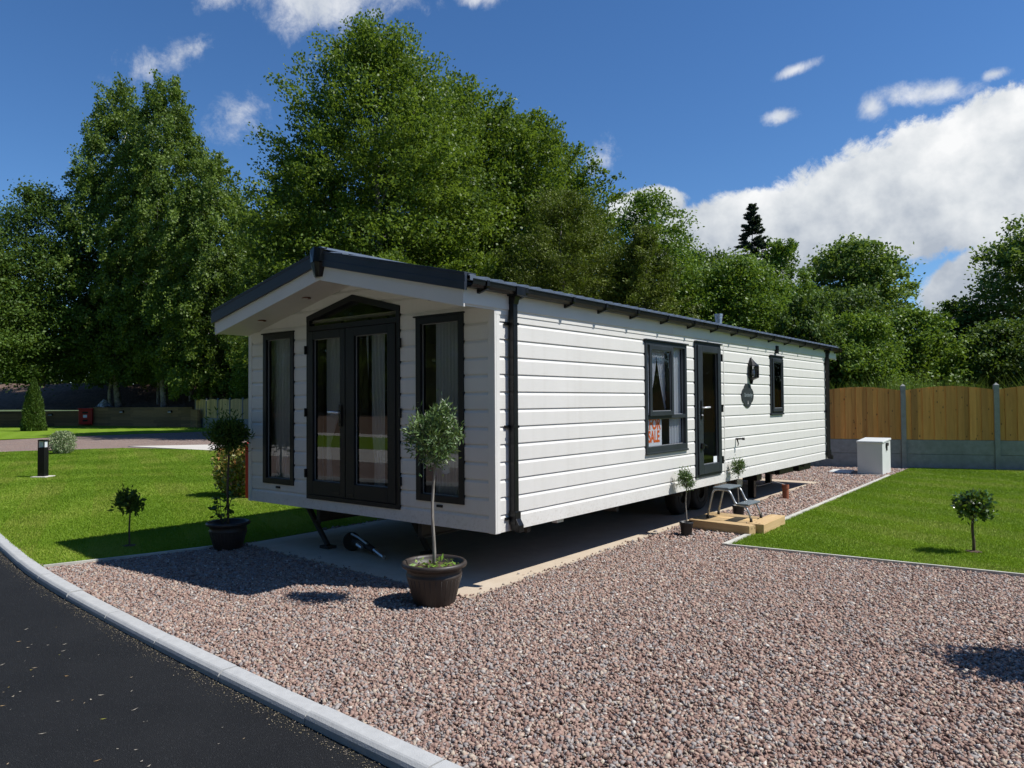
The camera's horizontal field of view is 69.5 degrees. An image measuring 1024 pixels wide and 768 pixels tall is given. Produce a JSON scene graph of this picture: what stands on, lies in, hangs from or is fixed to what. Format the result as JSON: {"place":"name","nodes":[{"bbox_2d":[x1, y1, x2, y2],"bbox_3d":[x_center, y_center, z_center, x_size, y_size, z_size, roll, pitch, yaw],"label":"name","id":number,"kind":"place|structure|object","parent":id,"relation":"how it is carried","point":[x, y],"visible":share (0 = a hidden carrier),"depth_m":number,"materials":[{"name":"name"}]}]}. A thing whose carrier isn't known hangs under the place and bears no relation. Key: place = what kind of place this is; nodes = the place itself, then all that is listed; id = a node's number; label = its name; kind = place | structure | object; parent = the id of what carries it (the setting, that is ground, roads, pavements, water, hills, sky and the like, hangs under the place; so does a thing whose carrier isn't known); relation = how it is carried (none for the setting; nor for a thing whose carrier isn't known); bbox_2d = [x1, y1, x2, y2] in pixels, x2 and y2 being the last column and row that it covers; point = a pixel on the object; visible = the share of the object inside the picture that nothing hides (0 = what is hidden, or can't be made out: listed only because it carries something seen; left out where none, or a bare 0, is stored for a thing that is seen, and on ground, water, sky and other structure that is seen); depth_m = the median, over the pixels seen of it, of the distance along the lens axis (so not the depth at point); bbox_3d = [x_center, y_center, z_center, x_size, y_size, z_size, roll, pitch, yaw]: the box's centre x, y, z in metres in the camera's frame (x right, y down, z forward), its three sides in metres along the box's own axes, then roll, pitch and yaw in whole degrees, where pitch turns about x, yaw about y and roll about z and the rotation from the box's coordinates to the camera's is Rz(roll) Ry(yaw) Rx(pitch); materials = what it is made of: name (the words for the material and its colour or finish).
{"place":"outdoors","nodes":[
{"label":"outdoors","id":0,"kind":"place"},
{"bbox_2d":[0,410,114,439],"bbox_3d":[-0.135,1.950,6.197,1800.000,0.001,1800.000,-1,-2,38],"label":"ground","id":1,"kind":"structure","parent":0,"point":[45,410],"depth_m":219.97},
{"bbox_2d":[0,426,210,439],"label":"lawn","id":2,"kind":"structure","parent":0,"point":[10,432],"depth_m":44.00,"materials":[{"name":"green plant"}]},
{"bbox_2d":[19,376,47,430],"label":"cypress tree","id":3,"kind":"object","parent":2,"relation":"on","point":[33,418],"visible":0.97,"depth_m":44.60,"materials":[{"name":"green plant"}]},
{"bbox_2d":[0,407,199,427],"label":"retaining wall","id":4,"kind":"structure","parent":2,"relation":"on","point":[156,416],"depth_m":53.19,"materials":[{"name":"brown wood"}]},
{"bbox_2d":[78,408,93,423],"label":"fire point box","id":5,"kind":"object","parent":4,"relation":"attached to","point":[85,415],"visible":1,"depth_m":54.33,"materials":[{"name":"red plastic"}]},
{"bbox_2d":[0,383,232,409],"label":"mulch bank","id":6,"kind":"structure","parent":0,"point":[66,397],"depth_m":58.84,"materials":[{"name":"brown"}]},
{"bbox_2d":[0,234,76,395],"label":"maple tree","id":7,"kind":"object","parent":6,"relation":"on","point":[27,371],"visible":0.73,"depth_m":50.70,"materials":[{"name":"green plant"}]},
{"bbox_2d":[0,176,116,393],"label":"maple tree","id":8,"kind":"object","parent":6,"relation":"on","point":[44,206],"visible":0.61,"depth_m":53.00,"materials":[{"name":"green plant"}]},
{"bbox_2d":[0,321,197,384],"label":"woodland","id":9,"kind":"object","parent":6,"relation":"on","point":[65,381],"visible":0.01,"depth_m":70.94,"materials":[{"name":"green plant"}]},
{"bbox_2d":[73,283,129,410],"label":"birch tree","id":10,"kind":"object","parent":6,"relation":"on","point":[109,386],"visible":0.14,"depth_m":55.34,"materials":[{"name":"green plant"}]},
{"bbox_2d":[35,72,170,406],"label":"birch tree","id":11,"kind":"object","parent":6,"relation":"on","point":[89,186],"visible":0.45,"depth_m":54.09,"materials":[{"name":"green plant"}]},
{"bbox_2d":[95,399,112,406],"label":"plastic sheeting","id":12,"kind":"object","parent":6,"relation":"on","point":[103,403],"visible":0.94,"depth_m":55.87,"materials":[{"name":"grey plastic"}]},
{"bbox_2d":[130,293,163,403],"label":"birch tree","id":13,"kind":"object","parent":6,"relation":"on","point":[158,394],"visible":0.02,"depth_m":56.10,"materials":[{"name":"green plant"}]},
{"bbox_2d":[79,226,217,391],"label":"maple tree","id":14,"kind":"object","parent":6,"relation":"on","point":[113,348],"depth_m":59.89,"materials":[{"name":"green plant"}]},
{"bbox_2d":[92,69,234,406],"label":"birch tree","id":15,"kind":"object","parent":6,"relation":"on","point":[171,151],"visible":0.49,"depth_m":52.78,"materials":[{"name":"green plant"}]},
{"bbox_2d":[132,149,263,401],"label":"birch tree","id":16,"kind":"object","parent":6,"relation":"on","point":[203,223],"visible":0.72,"depth_m":49.40,"materials":[{"name":"green plant"}]},
{"bbox_2d":[155,244,277,395],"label":"maple tree","id":17,"kind":"object","parent":6,"relation":"on","point":[207,314],"visible":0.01,"depth_m":51.78,"materials":[{"name":"green plant"}]},
{"bbox_2d":[206,336,242,397],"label":"hazel bush","id":18,"kind":"object","parent":6,"relation":"on","point":[221,360],"visible":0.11,"depth_m":50.61,"materials":[{"name":"green plant"}]},
{"bbox_2d":[210,336,248,404],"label":"hazel bush","id":19,"kind":"object","parent":6,"relation":"on","point":[242,386],"visible":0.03,"depth_m":46.29,"materials":[{"name":"green plant"}]},
{"bbox_2d":[210,8,518,369],"bbox_3d":[-6.777,-8.280,38.099,17.367,21.778,15.796,-1,-2,38],"label":"beech tree","id":20,"kind":"object","parent":6,"relation":"on","point":[395,135],"visible":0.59,"depth_m":35.35,"materials":[{"name":"green plant"}]},
{"bbox_2d":[342,66,592,293],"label":"beech tree","id":21,"kind":"object","parent":6,"relation":"on","point":[494,114],"visible":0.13,"depth_m":41.37,"materials":[{"name":"green plant"}]},
{"bbox_2d":[425,106,629,295],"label":"beech tree","id":22,"kind":"object","parent":6,"relation":"on","point":[559,172],"visible":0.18,"depth_m":41.47,"materials":[{"name":"green plant"}]},
{"bbox_2d":[481,181,661,310],"bbox_3d":[2.458,-3.430,34.328,10.174,12.016,10.849,-1,-2,38],"label":"yew tree","id":23,"kind":"object","parent":6,"relation":"on","point":[580,239],"visible":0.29,"depth_m":33.19,"materials":[{"name":"green plant"}]},
{"bbox_2d":[598,222,703,318],"bbox_3d":[5.830,-2.448,32.867,6.612,9.611,6.436,-1,-2,38],"label":"yew tree","id":24,"kind":"object","parent":6,"relation":"on","point":[645,243],"visible":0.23,"depth_m":32.14,"materials":[{"name":"green plant"}]},
{"bbox_2d":[595,178,739,320],"bbox_3d":[7.246,-3.984,38.085,9.409,13.244,9.338,-1,-2,38],"label":"ash tree","id":25,"kind":"object","parent":6,"relation":"on","point":[690,275],"visible":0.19,"depth_m":37.18,"materials":[{"name":"green plant"}]},
{"bbox_2d":[656,243,795,314],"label":"ash tree","id":26,"kind":"object","parent":6,"relation":"on","point":[714,255],"depth_m":42.76,"materials":[{"name":"green plant"}]},
{"bbox_2d":[733,203,777,294],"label":"spruce tree","id":27,"kind":"object","parent":6,"relation":"on","point":[753,226],"visible":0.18,"depth_m":60.01,"materials":[{"name":"green plant"}]},
{"bbox_2d":[680,243,833,337],"bbox_3d":[11.396,-2.114,36.907,10.376,10.192,9.166,-1,-2,38],"label":"ash tree","id":28,"kind":"object","parent":6,"relation":"on","point":[749,296],"visible":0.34,"depth_m":35.87,"materials":[{"name":"green plant"}]},
{"bbox_2d":[759,236,839,322],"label":"birch tree","id":29,"kind":"object","parent":6,"relation":"on","point":[784,256],"visible":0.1,"depth_m":41.75,"materials":[{"name":"green plant"}]},
{"bbox_2d":[768,287,868,387],"bbox_3d":[13.533,-0.873,33.551,5.454,7.223,5.353,0,-1,-2],"label":"tree","id":30,"kind":"object","parent":6,"relation":"on","point":[808,319],"visible":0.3,"depth_m":32.86,"materials":[{"name":"green plant"}]},
{"bbox_2d":[794,232,925,321],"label":"poplar tree","id":31,"kind":"object","parent":6,"relation":"on","point":[855,263],"visible":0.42,"depth_m":53.45,"materials":[{"name":"green plant"}]},
{"bbox_2d":[821,281,921,359],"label":"tree","id":32,"kind":"object","parent":6,"relation":"on","point":[854,299],"visible":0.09,"depth_m":46.52,"materials":[{"name":"green plant"}]},
{"bbox_2d":[817,305,932,388],"bbox_3d":[15.374,-0.355,32.907,6.631,6.308,6.456,-1,-1,17],"label":"bush","id":33,"kind":"object","parent":6,"relation":"on","point":[877,358],"visible":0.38,"depth_m":31.93,"materials":[{"name":"green plant"}]},
{"bbox_2d":[829,367,1023,455],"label":"nettles","id":34,"kind":"object","parent":6,"relation":"on","point":[923,386],"visible":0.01,"depth_m":22.12,"materials":[{"name":"green plant"}]},
{"bbox_2d":[873,302,998,389],"bbox_3d":[21.154,-0.493,38.422,7.680,7.810,7.476,0,-1,-16],"label":"bush","id":35,"kind":"object","parent":6,"relation":"on","point":[927,336],"visible":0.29,"depth_m":37.11,"materials":[{"name":"green plant"}]},
{"bbox_2d":[922,313,1023,388],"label":"bush","id":36,"kind":"object","parent":6,"relation":"on","point":[995,339],"visible":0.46,"depth_m":36.33,"materials":[{"name":"green plant"}]},
{"bbox_2d":[933,291,1022,384],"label":"tree","id":37,"kind":"object","parent":6,"relation":"on","point":[956,313],"visible":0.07,"depth_m":46.00,"materials":[{"name":"green plant"}]},
{"bbox_2d":[937,214,1023,331],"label":"poplar tree","id":38,"kind":"object","parent":6,"relation":"on","point":[1008,259],"visible":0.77,"depth_m":44.10,"materials":[{"name":"green plant"}]},
{"bbox_2d":[128,444,216,449],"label":"neighbouring slab","id":39,"kind":"structure","parent":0,"point":[201,447],"depth_m":27.27,"materials":[{"name":"concrete"}]},
{"bbox_2d":[0,448,382,565],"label":"lawn","id":40,"kind":"structure","parent":0,"point":[143,526],"depth_m":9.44,"materials":[{"name":"green plant"}]},
{"bbox_2d":[33,439,54,477],"bbox_3d":[-10.315,1.650,16.233,0.340,0.850,0.340,0,-1,3],"label":"bollard light","id":41,"kind":"object","parent":40,"relation":"on","point":[43,461],"visible":0.92,"depth_m":16.17,"materials":[{"name":"black plastic"}]},
{"bbox_2d":[47,430,77,453],"bbox_3d":[-14.562,1.893,23.908,0.852,0.799,0.849,0,-2,-27],"label":"variegated shrub","id":42,"kind":"object","parent":40,"relation":"on","point":[65,437],"visible":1,"depth_m":23.75,"materials":[{"name":"green plant"}]},
{"bbox_2d":[210,445,244,495],"bbox_3d":[-4.755,1.489,12.819,0.913,0.987,0.938,0,-1,-13],"label":"photinia shrub","id":43,"kind":"object","parent":40,"relation":"on","point":[237,474],"visible":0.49,"depth_m":12.56,"materials":[{"name":"green plant"}]},
{"bbox_2d":[245,442,247,497],"bbox_3d":[-4.285,1.454,12.417,0.380,0.940,0.300,-1,-1,10],"label":"fire point post","id":44,"kind":"object","parent":40,"relation":"on","point":[246,475],"visible":0.08,"depth_m":12.32,"materials":[{"name":"red wood"}]},
{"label":"soil patch","id":45,"kind":"structure","parent":40,"relation":"on","visible":0},
{"bbox_2d":[107,483,146,544],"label":"bay tree","id":46,"kind":"object","parent":45,"relation":"on","point":[128,500],"visible":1,"depth_m":8.25,"materials":[{"name":"green plant"}]},
{"bbox_2d":[0,551,388,767],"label":"road","id":47,"kind":"structure","parent":0,"point":[184,716],"depth_m":4.00,"materials":[{"name":"black asphalt"}]},
{"bbox_2d":[2,628,243,766],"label":"leaf debris","id":48,"kind":"object","parent":47,"relation":"on","point":[84,702],"visible":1,"depth_m":3.98,"materials":[{"name":"brown plant"}]},
{"bbox_2d":[0,553,377,767],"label":"road grit","id":49,"kind":"object","parent":47,"relation":"on","point":[185,664],"visible":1,"depth_m":4.51,"materials":[{"name":"gravel"}]},
{"bbox_2d":[0,534,463,767],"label":"kerb","id":50,"kind":"structure","parent":47,"relation":"on","point":[381,747],"depth_m":4.21,"materials":[{"name":"concrete"}]},
{"bbox_2d":[0,431,1023,767],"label":"gravel","id":51,"kind":"structure","parent":0,"point":[126,441],"depth_m":27.79,"materials":[{"name":"gravel"}]},
{"bbox_2d":[43,545,212,567],"bbox_3d":[-3.813,1.822,7.786,1.912,0.080,0.055,1,-2,-37],"label":"lawn edging","id":52,"kind":"object","parent":51,"relation":"on","point":[123,557],"visible":0.32,"depth_m":7.63,"materials":[{"name":"grey concrete"}]},
{"bbox_2d":[195,398,247,427],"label":"fence","id":53,"kind":"object","parent":51,"relation":"on","point":[203,406],"visible":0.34,"depth_m":46.85,"materials":[{"name":"grey wood"}]},
{"bbox_2d":[221,147,372,302],"bbox_3d":[-11.577,-5.107,40.373,7.942,15.509,7.972,-1,-2,38],"label":"beech tree","id":54,"kind":"object","parent":51,"relation":"on","point":[245,273],"visible":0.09,"depth_m":38.43,"materials":[{"name":"green plant"}]},
{"bbox_2d":[20,538,1023,767],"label":"gravel stones","id":55,"kind":"object","parent":51,"relation":"on","point":[196,587],"visible":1,"depth_m":4.71,"materials":[{"name":"gravel"}]},
{"bbox_2d":[205,518,250,550],"bbox_3d":[-3.135,1.666,8.152,0.470,0.300,0.470,-1,-1,21],"label":"planter tub","id":56,"kind":"object","parent":55,"relation":"on","point":[231,535],"visible":0.98,"depth_m":8.01,"materials":[{"name":"brown plastic"}]},
{"bbox_2d":[207,489,237,523],"bbox_3d":[-3.208,1.369,8.177,0.310,0.398,0.323,-1,-2,38],"label":"potted shrub","id":57,"kind":"object","parent":56,"relation":"on","point":[216,508],"visible":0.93,"depth_m":8.15,"materials":[{"name":"green plant"}]},
{"bbox_2d":[191,406,255,523],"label":"olive tree","id":58,"kind":"object","parent":56,"relation":"on","point":[226,434],"visible":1,"depth_m":8.10,"materials":[{"name":"green plant"}]},
{"bbox_2d":[401,554,466,607],"bbox_3d":[-0.620,1.566,5.894,0.524,0.360,0.524,-1,-1,21],"label":"planter tub","id":59,"kind":"object","parent":55,"relation":"on","point":[431,585],"visible":0.99,"depth_m":5.73,"materials":[{"name":"brown plastic"}]},
{"bbox_2d":[400,390,465,564],"bbox_3d":[-0.619,0.756,5.888,0.548,1.442,0.475,0,-1,-8],"label":"olive tree","id":60,"kind":"object","parent":59,"relation":"on","point":[428,432],"visible":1,"depth_m":5.88,"materials":[{"name":"green plant"}]},
{"bbox_2d":[443,465,449,473],"bbox_3d":[-0.526,0.685,5.913,0.057,0.077,0.003,2,5,11],"label":"plant tag","id":61,"kind":"object","parent":60,"relation":"hanging from","point":[446,470],"visible":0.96,"depth_m":5.91,"materials":[{"name":"grey plastic"}]},
{"bbox_2d":[243,478,818,598],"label":"house slab","id":62,"kind":"structure","parent":51,"relation":"on","point":[496,560],"depth_m":8.37,"materials":[{"name":"concrete"}]},
{"bbox_2d":[343,532,384,558],"bbox_3d":[-1.523,1.681,7.725,0.709,0.204,0.168,-2,-2,43],"label":"tow hitch","id":63,"kind":"object","parent":62,"relation":"on","point":[352,541],"visible":1,"depth_m":7.80,"materials":[{"name":"metal"}]},
{"bbox_2d":[210,246,841,554],"bbox_3d":[1.520,0.305,11.293,3.940,3.083,10.984,-1,-2,38],"label":"holiday home","id":64,"kind":"object","parent":62,"relation":"on","point":[553,401],"visible":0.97,"depth_m":7.51,"materials":[{"name":"white plastic"}]},
{"bbox_2d":[261,330,294,487],"bbox_3d":[-2.568,0.287,8.159,0.607,1.719,0.086,-1,-2,38],"label":"window","id":65,"kind":"structure","parent":64,"relation":"in","point":[268,338],"depth_m":8.27,"materials":[{"name":"grey"}]},
{"bbox_2d":[272,339,289,478],"bbox_3d":[-2.673,0.278,8.387,0.510,1.640,0.040,-1,-2,38],"label":"curtain","id":66,"kind":"object","parent":64,"relation":"hanging from","point":[280,408],"visible":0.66,"depth_m":8.33,"materials":[{"name":"white fabric"}]},
{"bbox_2d":[327,338,339,480],"bbox_3d":[-1.817,0.317,7.735,0.520,1.720,0.040,-1,-2,38],"label":"curtain","id":67,"kind":"object","parent":64,"relation":"hanging from","point":[333,374],"visible":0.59,"depth_m":7.80,"materials":[{"name":"white fabric"}]},
{"bbox_2d":[304,295,401,509],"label":"french doors","id":68,"kind":"structure","parent":64,"relation":"in","point":[349,489],"depth_m":7.35,"materials":[{"name":"grey plastic"}]},
{"bbox_2d":[367,334,384,485],"bbox_3d":[-1.268,0.303,7.301,0.520,1.720,0.040,-1,-2,38],"label":"curtain","id":69,"kind":"object","parent":64,"relation":"hanging from","point":[378,388],"visible":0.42,"depth_m":7.35,"materials":[{"name":"white fabric"}]},
{"bbox_2d":[413,311,465,507],"bbox_3d":[-0.642,0.237,6.638,0.627,1.732,0.086,-1,-2,38],"label":"window","id":70,"kind":"structure","parent":64,"relation":"in","point":[421,322],"depth_m":6.65,"materials":[{"name":"grey"}]},
{"bbox_2d":[436,322,457,495],"bbox_3d":[-0.551,0.224,6.711,0.380,1.640,0.040,-1,-2,38],"label":"curtain","id":71,"kind":"object","parent":64,"relation":"hanging from","point":[447,362],"visible":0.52,"depth_m":6.73,"materials":[{"name":"white fabric"}]},
{"bbox_2d":[648,350,656,414],"bbox_3d":[1.625,-0.036,8.572,0.022,0.820,0.270,-1,-2,38],"label":"curtain","id":72,"kind":"object","parent":64,"relation":"hanging from","point":[654,354],"visible":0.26,"depth_m":8.59,"materials":[{"name":"white fabric"}]},
{"bbox_2d":[648,419,661,445],"bbox_3d":[1.623,0.554,8.505,0.004,0.332,0.440,-1,-2,38],"label":"for sale sign","id":73,"kind":"object","parent":64,"relation":"attached to","point":[655,432],"visible":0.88,"depth_m":8.55,"materials":[{"name":"white paper"}]},
{"bbox_2d":[656,351,665,409],"bbox_3d":[1.790,-0.032,8.779,0.022,0.820,0.340,-1,-2,38],"label":"curtain","id":74,"kind":"object","parent":64,"relation":"hanging from","point":[661,361],"visible":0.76,"depth_m":8.78,"materials":[{"name":"white fabric"}]},
{"bbox_2d":[642,338,688,454],"bbox_3d":[1.817,0.152,8.726,0.102,1.312,1.105,-1,-2,38],"label":"window","id":75,"kind":"structure","parent":64,"relation":"in","point":[667,347],"depth_m":8.75,"materials":[{"name":"grey plastic"}]},
{"bbox_2d":[669,349,680,443],"bbox_3d":[1.995,0.142,9.028,0.022,1.160,0.350,-1,-2,38],"label":"curtain","id":76,"kind":"object","parent":64,"relation":"hanging from","point":[674,430],"visible":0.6,"depth_m":9.06,"materials":[{"name":"white fabric"}]},
{"bbox_2d":[697,345,723,474],"bbox_3d":[2.601,0.333,9.642,0.150,1.650,0.780,-1,-2,38],"label":"door","id":77,"kind":"structure","parent":64,"relation":"in","point":[715,466],"depth_m":9.76,"materials":[{"name":"grey plastic"}]},
{"bbox_2d":[769,355,783,414],"bbox_3d":[4.192,0.018,11.740,0.100,0.941,0.605,-1,-2,38],"label":"window","id":78,"kind":"structure","parent":64,"relation":"in","point":[777,359],"depth_m":11.76,"materials":[{"name":"grey plastic"}]},
{"bbox_2d":[323,465,907,539],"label":"gravel stones","id":79,"kind":"object","parent":51,"relation":"on","point":[829,485],"visible":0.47,"depth_m":12.22,"materials":[{"name":"gravel"}]},
{"bbox_2d":[679,520,693,535],"bbox_3d":[2.067,1.713,8.745,0.166,0.165,0.166,-1,-1,21],"label":"plant pot","id":80,"kind":"object","parent":51,"relation":"on","point":[686,529],"visible":0.97,"depth_m":8.69,"materials":[{"name":"black plastic"}]},
{"bbox_2d":[674,465,698,522],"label":"olive tree","id":81,"kind":"object","parent":80,"relation":"on","point":[686,478],"visible":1,"depth_m":8.73,"materials":[{"name":"green plant"}]},
{"bbox_2d":[689,512,784,534],"bbox_3d":[2.831,1.749,9.306,0.928,0.130,1.057,-1,-2,38],"label":"timber step","id":82,"kind":"object","parent":51,"relation":"on","point":[730,523],"visible":0.88,"depth_m":9.04,"materials":[{"name":"beige wood"}]},
{"bbox_2d":[706,484,761,521],"bbox_3d":[2.792,1.485,9.278,0.609,0.400,0.426,-1,-2,38],"label":"step stool","id":83,"kind":"object","parent":82,"relation":"on","point":[727,488],"visible":1,"depth_m":9.25,"materials":[{"name":"grey metal"}]},
{"bbox_2d":[732,504,743,514],"bbox_3d":[3.095,1.738,10.086,0.170,0.165,0.170,-1,-1,21],"label":"plant pot","id":84,"kind":"object","parent":82,"relation":"on","point":[739,510],"visible":0.53,"depth_m":10.02,"materials":[{"name":"black plastic"}]},
{"bbox_2d":[729,457,747,502],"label":"olive tree","id":85,"kind":"object","parent":84,"relation":"on","point":[740,466],"visible":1,"depth_m":10.08,"materials":[{"name":"green plant"}]},
{"bbox_2d":[737,479,742,486],"bbox_3d":[3.102,1.349,10.050,0.070,0.100,0.002,3,-1,12],"label":"plant label","id":86,"kind":"object","parent":85,"relation":"attached to","point":[739,481],"visible":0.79,"depth_m":10.05,"materials":[{"name":"white plastic"}]},
{"bbox_2d":[782,484,788,498],"bbox_3d":[4.426,1.753,11.940,0.112,0.245,0.112,-1,-2,38],"label":"drain pipe","id":87,"kind":"object","parent":51,"relation":"on","point":[785,491],"visible":0.91,"depth_m":11.90,"materials":[{"name":"ceramic"}]},
{"bbox_2d":[722,475,889,545],"bbox_3d":[5.093,1.858,11.736,0.060,0.076,9.112,-1,-2,37],"label":"lawn edging","id":88,"kind":"object","parent":51,"relation":"on","point":[731,541],"visible":0.31,"depth_m":10.87,"materials":[{"name":"grey concrete"}]},
{"bbox_2d":[828,469,854,472],"bbox_3d":[7.251,1.921,16.231,0.440,0.035,0.660,-1,-2,33],"label":"manhole cover","id":89,"kind":"object","parent":51,"relation":"on","point":[841,471],"visible":0.93,"depth_m":16.11,"materials":[{"name":"grey metal"}]},
{"bbox_2d":[856,437,890,474],"bbox_3d":[7.829,1.551,15.934,0.540,0.753,0.829,-1,-2,38],"label":"service box","id":90,"kind":"object","parent":51,"relation":"on","point":[873,455],"visible":0.97,"depth_m":15.66,"materials":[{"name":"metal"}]},
{"bbox_2d":[727,544,1023,577],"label":"lawn edging","id":91,"kind":"object","parent":51,"relation":"on","point":[892,561],"visible":0.42,"depth_m":7.22,"materials":[{"name":"grey concrete"}]},
{"bbox_2d":[811,383,1023,469],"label":"fence","id":92,"kind":"object","parent":51,"relation":"on","point":[960,425],"visible":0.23,"depth_m":16.89,"materials":[{"name":"brown wood"}]},
{"bbox_2d":[0,0,1023,382],"label":"sky","id":93,"kind":"structure","parent":0,"point":[900,122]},
{"bbox_2d":[732,467,1023,575],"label":"lawn","id":94,"kind":"structure","parent":0,"point":[906,536],"depth_m":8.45,"materials":[{"name":"green plant"}]},
{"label":"soil patch","id":95,"kind":"structure","parent":94,"relation":"on","visible":0},
{"bbox_2d":[950,489,997,550],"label":"bay tree","id":96,"kind":"object","parent":95,"relation":"on","point":[972,501],"visible":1,"depth_m":7.62,"materials":[{"name":"green plant"}]}
]}

